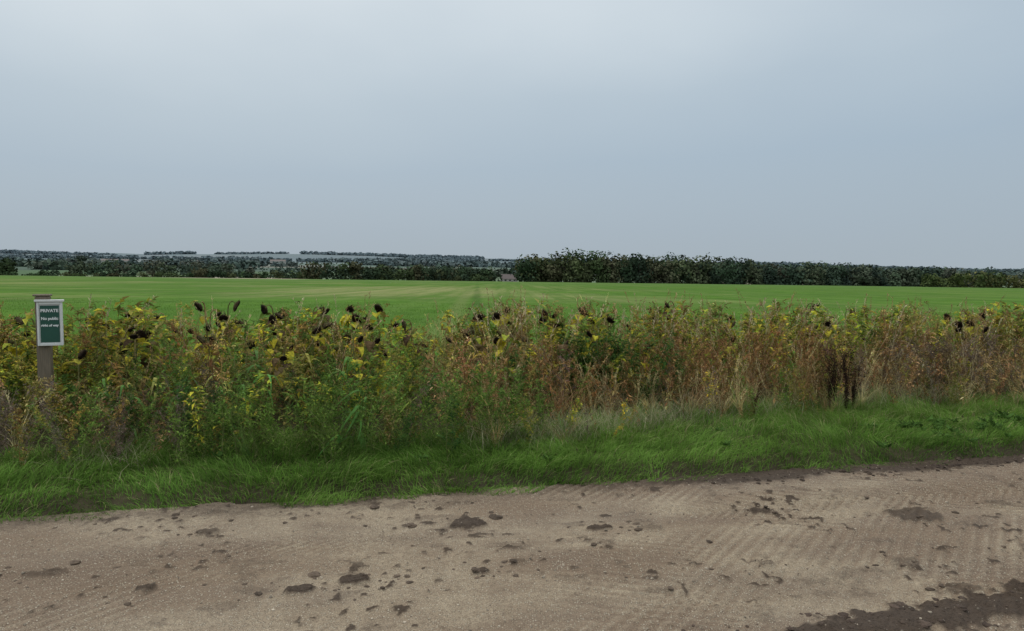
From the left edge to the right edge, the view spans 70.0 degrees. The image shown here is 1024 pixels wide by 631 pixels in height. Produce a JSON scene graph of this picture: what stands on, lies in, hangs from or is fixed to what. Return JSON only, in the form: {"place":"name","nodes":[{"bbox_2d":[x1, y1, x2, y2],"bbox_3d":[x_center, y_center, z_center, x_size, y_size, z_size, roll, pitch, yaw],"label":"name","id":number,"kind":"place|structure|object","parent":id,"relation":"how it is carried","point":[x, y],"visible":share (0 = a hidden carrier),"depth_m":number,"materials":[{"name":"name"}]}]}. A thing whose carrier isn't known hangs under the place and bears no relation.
{"place":"outdoors","nodes":[
{"label":"outdoors","id":0,"kind":"place"},
{"bbox_2d":[0,454,1023,630],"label":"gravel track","id":1,"kind":"structure","parent":0,"point":[953,554],"depth_m":4.04,"materials":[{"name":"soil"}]},
{"bbox_2d":[0,457,1022,630],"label":"mud clods","id":2,"kind":"object","parent":1,"relation":"on","point":[845,615],"visible":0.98,"depth_m":3.92,"materials":[{"name":"soil"}]},
{"bbox_2d":[0,253,1023,517],"bbox_3d":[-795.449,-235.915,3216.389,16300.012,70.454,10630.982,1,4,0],"label":"farmland ground","id":3,"kind":"structure","parent":0,"point":[286,293],"depth_m":34.98,"materials":[{"name":"plant"}]},
{"bbox_2d":[0,257,17,274],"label":"distant tree","id":4,"kind":"object","parent":3,"relation":"on","point":[5,267],"visible":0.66,"depth_m":416.74,"materials":[{"name":"green plant"}]},
{"bbox_2d":[2,315,23,362],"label":"sunflower","id":5,"kind":"object","parent":3,"relation":"on","point":[10,331],"visible":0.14,"depth_m":8.20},
{"bbox_2d":[0,337,31,398],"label":"sunflower","id":6,"kind":"object","parent":3,"relation":"on","point":[15,351],"visible":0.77,"depth_m":7.34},
{"bbox_2d":[11,315,35,367],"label":"sunflower","id":7,"kind":"object","parent":3,"relation":"on","point":[19,320],"visible":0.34,"depth_m":7.72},
{"bbox_2d":[14,331,35,405],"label":"sunflower","id":8,"kind":"object","parent":3,"relation":"on","point":[23,342],"visible":0.23,"depth_m":7.56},
{"bbox_2d":[32,294,63,426],"bbox_3d":[-4.207,0.562,6.693,0.250,1.514,0.140,-1,4,-19],"label":"private sign","id":9,"kind":"object","parent":3,"relation":"on","point":[49,322],"visible":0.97,"depth_m":6.63,"materials":[{"name":"green wood"}]},
{"bbox_2d":[57,345,84,412],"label":"sunflower","id":10,"kind":"object","parent":3,"relation":"on","point":[70,373],"visible":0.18,"depth_m":7.25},
{"bbox_2d":[51,348,95,426],"bbox_3d":[-4.000,0.657,6.679,0.284,0.731,0.276,2,4,17],"label":"sunflower","id":11,"kind":"object","parent":3,"relation":"on","point":[81,354],"visible":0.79,"depth_m":6.68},
{"bbox_2d":[71,254,88,261],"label":"distant tree","id":12,"kind":"object","parent":3,"relation":"on","point":[81,257],"visible":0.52,"depth_m":1081.68,"materials":[{"name":"green plant"}]},
{"bbox_2d":[97,320,123,383],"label":"sunflower","id":13,"kind":"object","parent":3,"relation":"on","point":[116,327],"visible":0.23,"depth_m":8.16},
{"bbox_2d":[101,259,129,262],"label":"farmhouse","id":14,"kind":"object","parent":3,"relation":"on","point":[125,260],"visible":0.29,"depth_m":1195.37,"materials":[{"name":"white brick"}]},
{"bbox_2d":[109,347,132,414],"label":"sunflower","id":15,"kind":"object","parent":3,"relation":"on","point":[120,352],"visible":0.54,"depth_m":7.28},
{"bbox_2d":[109,325,141,401],"bbox_3d":[-4.177,0.515,7.929,0.336,0.877,0.275,-1,9,-35],"label":"sunflower","id":16,"kind":"object","parent":3,"relation":"on","point":[130,329],"visible":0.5,"depth_m":7.87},
{"bbox_2d":[117,338,138,377],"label":"sunflower","id":17,"kind":"object","parent":3,"relation":"on","point":[125,363],"visible":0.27,"depth_m":7.80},
{"bbox_2d":[116,330,151,392],"bbox_3d":[-3.714,0.568,7.193,0.321,0.863,0.263,5,4,5],"label":"sunflower","id":18,"kind":"object","parent":3,"relation":"on","point":[134,336],"visible":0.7,"depth_m":7.18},
{"bbox_2d":[117,328,153,394],"bbox_3d":[-3.809,0.547,7.397,0.382,0.884,0.293,6,4,44],"label":"sunflower","id":19,"kind":"object","parent":3,"relation":"on","point":[141,333],"visible":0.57,"depth_m":7.32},
{"bbox_2d":[139,341,156,378],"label":"sunflower","id":20,"kind":"object","parent":3,"relation":"on","point":[147,362],"visible":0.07,"depth_m":8.09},
{"bbox_2d":[138,331,164,406],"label":"sunflower","id":21,"kind":"object","parent":3,"relation":"on","point":[144,358],"visible":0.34,"depth_m":7.61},
{"bbox_2d":[143,328,168,407],"bbox_3d":[-3.668,0.543,7.556,0.271,0.877,0.332,-1,-1,-37],"label":"sunflower","id":22,"kind":"object","parent":3,"relation":"on","point":[149,372],"visible":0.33,"depth_m":7.55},
{"bbox_2d":[144,323,171,368],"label":"sunflower","id":23,"kind":"object","parent":3,"relation":"on","point":[158,340],"visible":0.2,"depth_m":8.20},
{"bbox_2d":[153,313,183,362],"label":"sunflower","id":24,"kind":"object","parent":3,"relation":"on","point":[158,316],"visible":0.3,"depth_m":8.62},
{"bbox_2d":[173,330,188,387],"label":"sunflower","id":25,"kind":"object","parent":3,"relation":"on","point":[175,331],"visible":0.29,"depth_m":8.26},
{"bbox_2d":[187,326,202,369],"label":"sunflower","id":26,"kind":"object","parent":3,"relation":"on","point":[190,332],"visible":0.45,"depth_m":7.93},
{"bbox_2d":[186,301,219,350],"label":"sunflower","id":27,"kind":"object","parent":3,"relation":"on","point":[199,306],"visible":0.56,"depth_m":8.96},
{"bbox_2d":[190,334,220,396],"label":"sunflower","id":28,"kind":"object","parent":3,"relation":"on","point":[201,339],"visible":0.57,"depth_m":7.26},
{"bbox_2d":[195,323,217,394],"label":"sunflower","id":29,"kind":"object","parent":3,"relation":"on","point":[206,331],"visible":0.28,"depth_m":7.99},
{"bbox_2d":[195,309,221,362],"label":"sunflower","id":30,"kind":"object","parent":3,"relation":"on","point":[210,322],"visible":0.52,"depth_m":9.00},
{"bbox_2d":[203,333,225,383],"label":"sunflower","id":31,"kind":"object","parent":3,"relation":"on","point":[211,337],"visible":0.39,"depth_m":7.46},
{"bbox_2d":[203,334,230,381],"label":"sunflower","id":32,"kind":"object","parent":3,"relation":"on","point":[219,353],"visible":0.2,"depth_m":7.66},
{"bbox_2d":[216,299,239,366],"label":"sunflower","id":33,"kind":"object","parent":3,"relation":"on","point":[236,304],"visible":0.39,"depth_m":9.00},
{"bbox_2d":[215,320,242,386],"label":"sunflower","id":34,"kind":"object","parent":3,"relation":"on","point":[220,327],"visible":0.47,"depth_m":8.28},
{"bbox_2d":[218,312,241,371],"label":"sunflower","id":35,"kind":"object","parent":3,"relation":"on","point":[223,317],"visible":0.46,"depth_m":8.62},
{"bbox_2d":[231,318,257,369],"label":"sunflower","id":36,"kind":"object","parent":3,"relation":"on","point":[240,332],"visible":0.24,"depth_m":8.81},
{"bbox_2d":[232,340,257,391],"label":"sunflower","id":37,"kind":"object","parent":3,"relation":"on","point":[250,348],"visible":0.36,"depth_m":7.14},
{"bbox_2d":[236,319,255,360],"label":"sunflower","id":38,"kind":"object","parent":3,"relation":"on","point":[239,329],"visible":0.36,"depth_m":8.47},
{"bbox_2d":[0,258,502,280],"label":"valley hedgerow","id":39,"kind":"object","parent":3,"relation":"on","point":[419,273],"visible":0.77,"depth_m":415.61,"materials":[{"name":"green plant"}]},
{"bbox_2d":[259,302,283,374],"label":"sunflower","id":40,"kind":"object","parent":3,"relation":"on","point":[264,310],"visible":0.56,"depth_m":8.97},
{"bbox_2d":[262,313,284,386],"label":"sunflower","id":41,"kind":"object","parent":3,"relation":"on","point":[271,319],"visible":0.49,"depth_m":8.43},
{"bbox_2d":[265,327,288,400],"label":"sunflower","id":42,"kind":"object","parent":3,"relation":"on","point":[273,343],"visible":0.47,"depth_m":7.97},
{"bbox_2d":[270,259,285,264],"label":"farmhouse","id":43,"kind":"object","parent":3,"relation":"on","point":[283,260],"visible":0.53,"depth_m":1491.28,"materials":[{"name":"white brick"}]},
{"bbox_2d":[275,308,292,327],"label":"sunflower","id":44,"kind":"object","parent":3,"relation":"on","point":[283,316],"visible":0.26,"depth_m":9.14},
{"bbox_2d":[272,354,296,419],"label":"sunflower","id":45,"kind":"object","parent":3,"relation":"on","point":[283,358],"visible":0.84,"depth_m":7.08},
{"bbox_2d":[273,343,300,407],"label":"sunflower","id":46,"kind":"object","parent":3,"relation":"on","point":[290,354],"visible":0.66,"depth_m":7.49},
{"bbox_2d":[275,312,300,372],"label":"sunflower","id":47,"kind":"object","parent":3,"relation":"on","point":[278,315],"visible":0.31,"depth_m":8.85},
{"bbox_2d":[296,320,333,395],"bbox_3d":[-2.296,0.494,8.415,0.373,0.922,0.349,8,-1,0],"label":"sunflower","id":48,"kind":"object","parent":3,"relation":"on","point":[326,325],"visible":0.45,"depth_m":8.38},
{"bbox_2d":[301,325,329,392],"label":"sunflower","id":49,"kind":"object","parent":3,"relation":"on","point":[318,329],"visible":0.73,"depth_m":7.79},
{"bbox_2d":[312,305,326,383],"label":"sunflower","id":50,"kind":"object","parent":3,"relation":"on","point":[323,308],"visible":0.15,"depth_m":9.25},
{"bbox_2d":[310,306,335,363],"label":"sunflower","id":51,"kind":"object","parent":3,"relation":"on","point":[326,316],"visible":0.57,"depth_m":8.85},
{"bbox_2d":[327,324,341,354],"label":"sunflower","id":52,"kind":"object","parent":3,"relation":"on","point":[334,336],"visible":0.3,"depth_m":8.89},
{"bbox_2d":[328,332,351,394],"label":"sunflower","id":53,"kind":"object","parent":3,"relation":"on","point":[344,335],"visible":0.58,"depth_m":8.16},
{"bbox_2d":[333,346,352,381],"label":"sunflower","id":54,"kind":"object","parent":3,"relation":"on","point":[335,348],"visible":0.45,"depth_m":8.10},
{"bbox_2d":[337,313,363,369],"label":"sunflower","id":55,"kind":"object","parent":3,"relation":"on","point":[354,318],"visible":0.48,"depth_m":8.84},
{"bbox_2d":[338,334,364,393],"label":"sunflower","id":56,"kind":"object","parent":3,"relation":"on","point":[360,340],"visible":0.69,"depth_m":7.24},
{"bbox_2d":[339,304,366,377],"bbox_3d":[-2.027,0.370,9.314,0.372,1.042,0.345,1,4,10],"label":"sunflower","id":57,"kind":"object","parent":3,"relation":"on","point":[350,309],"visible":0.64,"depth_m":9.22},
{"bbox_2d":[339,316,370,357],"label":"sunflower","id":58,"kind":"object","parent":3,"relation":"on","point":[355,331],"visible":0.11,"depth_m":9.09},
{"bbox_2d":[363,336,384,376],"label":"sunflower","id":59,"kind":"object","parent":3,"relation":"on","point":[369,345],"visible":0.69,"depth_m":7.74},
{"bbox_2d":[361,322,387,385],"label":"sunflower","id":60,"kind":"object","parent":3,"relation":"on","point":[370,327],"visible":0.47,"depth_m":8.32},
{"bbox_2d":[369,303,390,337],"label":"sunflower","id":61,"kind":"object","parent":3,"relation":"on","point":[379,309],"visible":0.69,"depth_m":9.52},
{"bbox_2d":[376,344,395,393],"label":"sunflower","id":62,"kind":"object","parent":3,"relation":"on","point":[393,346],"visible":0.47,"depth_m":7.73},
{"bbox_2d":[380,351,396,390],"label":"sunflower","id":63,"kind":"object","parent":3,"relation":"on","point":[385,354],"visible":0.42,"depth_m":7.71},
{"bbox_2d":[392,320,409,356],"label":"sunflower","id":64,"kind":"object","parent":3,"relation":"on","point":[397,328],"visible":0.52,"depth_m":9.01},
{"bbox_2d":[401,319,427,391],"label":"sunflower","id":65,"kind":"object","parent":3,"relation":"on","point":[406,338],"visible":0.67,"depth_m":8.70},
{"bbox_2d":[446,336,462,394],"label":"sunflower","id":66,"kind":"object","parent":3,"relation":"on","point":[449,340],"visible":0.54,"depth_m":8.39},
{"bbox_2d":[460,325,478,357],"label":"sunflower","id":67,"kind":"object","parent":3,"relation":"on","point":[464,330],"visible":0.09,"depth_m":9.26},
{"bbox_2d":[460,330,487,402],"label":"sunflower","id":68,"kind":"object","parent":3,"relation":"on","point":[478,347],"visible":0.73,"depth_m":8.00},
{"bbox_2d":[465,327,486,395],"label":"sunflower","id":69,"kind":"object","parent":3,"relation":"on","point":[479,341],"visible":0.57,"depth_m":8.51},
{"bbox_2d":[463,312,490,377],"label":"sunflower","id":70,"kind":"object","parent":3,"relation":"on","point":[478,316],"visible":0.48,"depth_m":9.26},
{"bbox_2d":[478,313,496,357],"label":"sunflower","id":71,"kind":"object","parent":3,"relation":"on","point":[484,315],"visible":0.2,"depth_m":9.36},
{"bbox_2d":[474,310,503,365],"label":"sunflower","id":72,"kind":"object","parent":3,"relation":"on","point":[496,315],"visible":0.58,"depth_m":8.96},
{"bbox_2d":[492,335,511,387],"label":"sunflower","id":73,"kind":"object","parent":3,"relation":"on","point":[496,339],"visible":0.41,"depth_m":8.19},
{"bbox_2d":[496,306,516,375],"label":"sunflower","id":74,"kind":"object","parent":3,"relation":"on","point":[507,317],"visible":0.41,"depth_m":9.88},
{"bbox_2d":[0,297,1015,381],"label":"sunflowers","id":75,"kind":"object","parent":3,"relation":"on","point":[374,319],"visible":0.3,"depth_m":27.08,"materials":[{"name":"plant"}]},
{"bbox_2d":[495,328,520,406],"bbox_3d":[-0.039,0.572,7.931,0.288,0.861,0.307,1,4,11],"label":"sunflower","id":76,"kind":"object","parent":3,"relation":"on","point":[503,343],"visible":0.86,"depth_m":7.93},
{"bbox_2d":[501,273,517,281],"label":"farmhouse","id":77,"kind":"object","parent":3,"relation":"on","point":[507,278],"visible":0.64,"depth_m":427.00,"materials":[{"name":"grey brick"}]},
{"bbox_2d":[0,296,1023,472],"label":"green weeds","id":78,"kind":"object","parent":3,"relation":"on","point":[321,419],"visible":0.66,"depth_m":7.07,"materials":[{"name":"green plant"}]},
{"bbox_2d":[0,380,1023,523],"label":"verge grass","id":79,"kind":"structure","parent":3,"relation":"on","point":[660,421],"depth_m":5.96,"materials":[{"name":"plant"}]},
{"bbox_2d":[0,249,1023,282],"bbox_3d":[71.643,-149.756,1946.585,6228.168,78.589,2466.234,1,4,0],"label":"distant trees","id":80,"kind":"object","parent":3,"relation":"on","point":[38,262],"visible":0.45,"depth_m":1652.18,"materials":[{"name":"green plant"}]},
{"bbox_2d":[504,321,519,363],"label":"sunflower","id":81,"kind":"object","parent":3,"relation":"on","point":[509,322],"visible":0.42,"depth_m":9.95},
{"bbox_2d":[0,293,1023,465],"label":"dry weeds","id":82,"kind":"object","parent":3,"relation":"on","point":[966,348],"visible":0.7,"depth_m":8.05,"materials":[{"name":"plant"}]},
{"bbox_2d":[31,287,1023,410],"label":"dry grass stems","id":83,"kind":"object","parent":3,"relation":"on","point":[697,329],"visible":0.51,"depth_m":8.90,"materials":[{"name":"plant"}]},
{"bbox_2d":[520,335,536,391],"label":"sunflower","id":84,"kind":"object","parent":3,"relation":"on","point":[525,339],"visible":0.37,"depth_m":8.45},
{"bbox_2d":[537,316,545,350],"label":"sunflower","id":85,"kind":"object","parent":3,"relation":"on","point":[542,320],"visible":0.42,"depth_m":9.30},
{"bbox_2d":[541,357,554,404],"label":"sunflower","id":86,"kind":"object","parent":3,"relation":"on","point":[547,373],"visible":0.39,"depth_m":7.84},
{"bbox_2d":[542,308,555,338],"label":"sunflower","id":87,"kind":"object","parent":3,"relation":"on","point":[545,312],"visible":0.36,"depth_m":9.78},
{"bbox_2d":[544,339,570,399],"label":"sunflower","id":88,"kind":"object","parent":3,"relation":"on","point":[565,348],"visible":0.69,"depth_m":7.81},
{"bbox_2d":[552,319,575,359],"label":"sunflower","id":89,"kind":"object","parent":3,"relation":"on","point":[561,321],"visible":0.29,"depth_m":8.96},
{"bbox_2d":[571,341,595,386],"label":"sunflower","id":90,"kind":"object","parent":3,"relation":"on","point":[583,354],"visible":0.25,"depth_m":8.32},
{"bbox_2d":[570,306,599,347],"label":"sunflower","id":91,"kind":"object","parent":3,"relation":"on","point":[579,320],"visible":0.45,"depth_m":9.83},
{"bbox_2d":[583,329,607,403],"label":"sunflower","id":92,"kind":"object","parent":3,"relation":"on","point":[590,335],"visible":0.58,"depth_m":8.15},
{"bbox_2d":[600,315,620,354],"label":"sunflower","id":93,"kind":"object","parent":3,"relation":"on","point":[609,319],"visible":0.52,"depth_m":9.43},
{"bbox_2d":[208,409,1023,459],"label":"verge weeds","id":94,"kind":"object","parent":3,"relation":"on","point":[937,422],"visible":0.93,"depth_m":6.98,"materials":[{"name":"green plant"}]},
{"bbox_2d":[627,343,650,391],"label":"sunflower","id":95,"kind":"object","parent":3,"relation":"on","point":[644,366],"visible":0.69,"depth_m":8.10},
{"bbox_2d":[626,323,651,356],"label":"sunflower","id":96,"kind":"object","parent":3,"relation":"on","point":[627,325],"visible":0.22,"depth_m":9.06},
{"bbox_2d":[663,300,685,342],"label":"sunflower","id":97,"kind":"object","parent":3,"relation":"on","point":[667,306],"visible":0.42,"depth_m":10.44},
{"bbox_2d":[706,314,732,357],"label":"sunflower","id":98,"kind":"object","parent":3,"relation":"on","point":[730,317],"visible":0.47,"depth_m":9.99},
{"bbox_2d":[715,320,735,384],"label":"sunflower","id":99,"kind":"object","parent":3,"relation":"on","point":[733,323],"visible":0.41,"depth_m":9.50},
{"bbox_2d":[714,336,738,399],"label":"sunflower","id":100,"kind":"object","parent":3,"relation":"on","point":[728,347],"visible":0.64,"depth_m":8.55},
{"bbox_2d":[747,386,759,414],"bbox_3d":[2.511,0.893,7.587,0.142,0.337,0.118,1,4,0],"label":"curled dock","id":101,"kind":"object","parent":3,"relation":"on","point":[755,399],"visible":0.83,"depth_m":7.60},
{"bbox_2d":[510,247,997,286],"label":"woodland","id":102,"kind":"object","parent":3,"relation":"on","point":[635,269],"visible":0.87,"depth_m":366.67,"materials":[{"name":"green plant"}]},
{"bbox_2d":[796,303,819,321],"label":"sunflower","id":103,"kind":"object","parent":3,"relation":"on","point":[812,308],"visible":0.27,"depth_m":10.92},
{"bbox_2d":[804,323,818,363],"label":"sunflower","id":104,"kind":"object","parent":3,"relation":"on","point":[816,327],"visible":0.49,"depth_m":9.71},
{"bbox_2d":[819,348,839,408],"bbox_3d":[3.451,0.701,7.998,0.304,0.689,0.207,-1,4,-28],"label":"curled dock","id":105,"kind":"object","parent":3,"relation":"on","point":[831,382],"visible":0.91,"depth_m":7.98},
{"bbox_2d":[818,319,841,366],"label":"sunflower","id":106,"kind":"object","parent":3,"relation":"on","point":[828,323],"visible":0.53,"depth_m":9.61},
{"bbox_2d":[819,342,848,403],"bbox_3d":[3.527,0.667,8.036,0.315,0.759,0.211,3,4,31],"label":"curled dock","id":107,"kind":"object","parent":3,"relation":"on","point":[833,389],"visible":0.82,"depth_m":8.04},
{"bbox_2d":[838,342,853,408],"bbox_3d":[3.599,0.668,7.915,0.151,0.767,0.224,3,4,35],"label":"curled dock","id":108,"kind":"object","parent":3,"relation":"on","point":[846,378],"visible":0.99,"depth_m":7.92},
{"bbox_2d":[835,309,857,368],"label":"sunflower","id":109,"kind":"object","parent":3,"relation":"on","point":[846,323],"visible":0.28,"depth_m":11.15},
{"bbox_2d":[848,356,866,408],"bbox_3d":[3.744,0.735,7.971,0.199,0.636,0.140,-1,4,-24],"label":"curled dock","id":110,"kind":"object","parent":3,"relation":"on","point":[853,391],"visible":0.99,"depth_m":7.97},
{"bbox_2d":[862,335,877,379],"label":"sunflower","id":111,"kind":"object","parent":3,"relation":"on","point":[864,339],"visible":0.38,"depth_m":9.70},
{"bbox_2d":[934,313,951,353],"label":"sunflower","id":112,"kind":"object","parent":3,"relation":"on","point":[947,316],"visible":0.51,"depth_m":10.91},
{"bbox_2d":[941,320,966,380],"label":"sunflower","id":113,"kind":"object","parent":3,"relation":"on","point":[960,324],"visible":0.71,"depth_m":9.85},
{"bbox_2d":[945,328,965,380],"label":"sunflower","id":114,"kind":"object","parent":3,"relation":"on","point":[958,330],"visible":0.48,"depth_m":9.92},
{"bbox_2d":[959,319,977,377],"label":"sunflower","id":115,"kind":"object","parent":3,"relation":"on","point":[971,324],"visible":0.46,"depth_m":10.14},
{"bbox_2d":[920,271,1023,287],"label":"hedgerow trees","id":116,"kind":"object","parent":3,"relation":"on","point":[958,279],"visible":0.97,"depth_m":317.48,"materials":[{"name":"green plant"}]},
{"bbox_2d":[963,312,985,355],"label":"sunflower","id":117,"kind":"object","parent":3,"relation":"on","point":[983,315],"visible":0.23,"depth_m":11.20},
{"bbox_2d":[961,325,988,381],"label":"sunflower","id":118,"kind":"object","parent":3,"relation":"on","point":[982,339],"visible":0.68,"depth_m":9.39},
{"bbox_2d":[0,0,1023,268],"label":"sky","id":119,"kind":"structure","parent":0,"point":[875,132],"materials":[{"name":"grey"}]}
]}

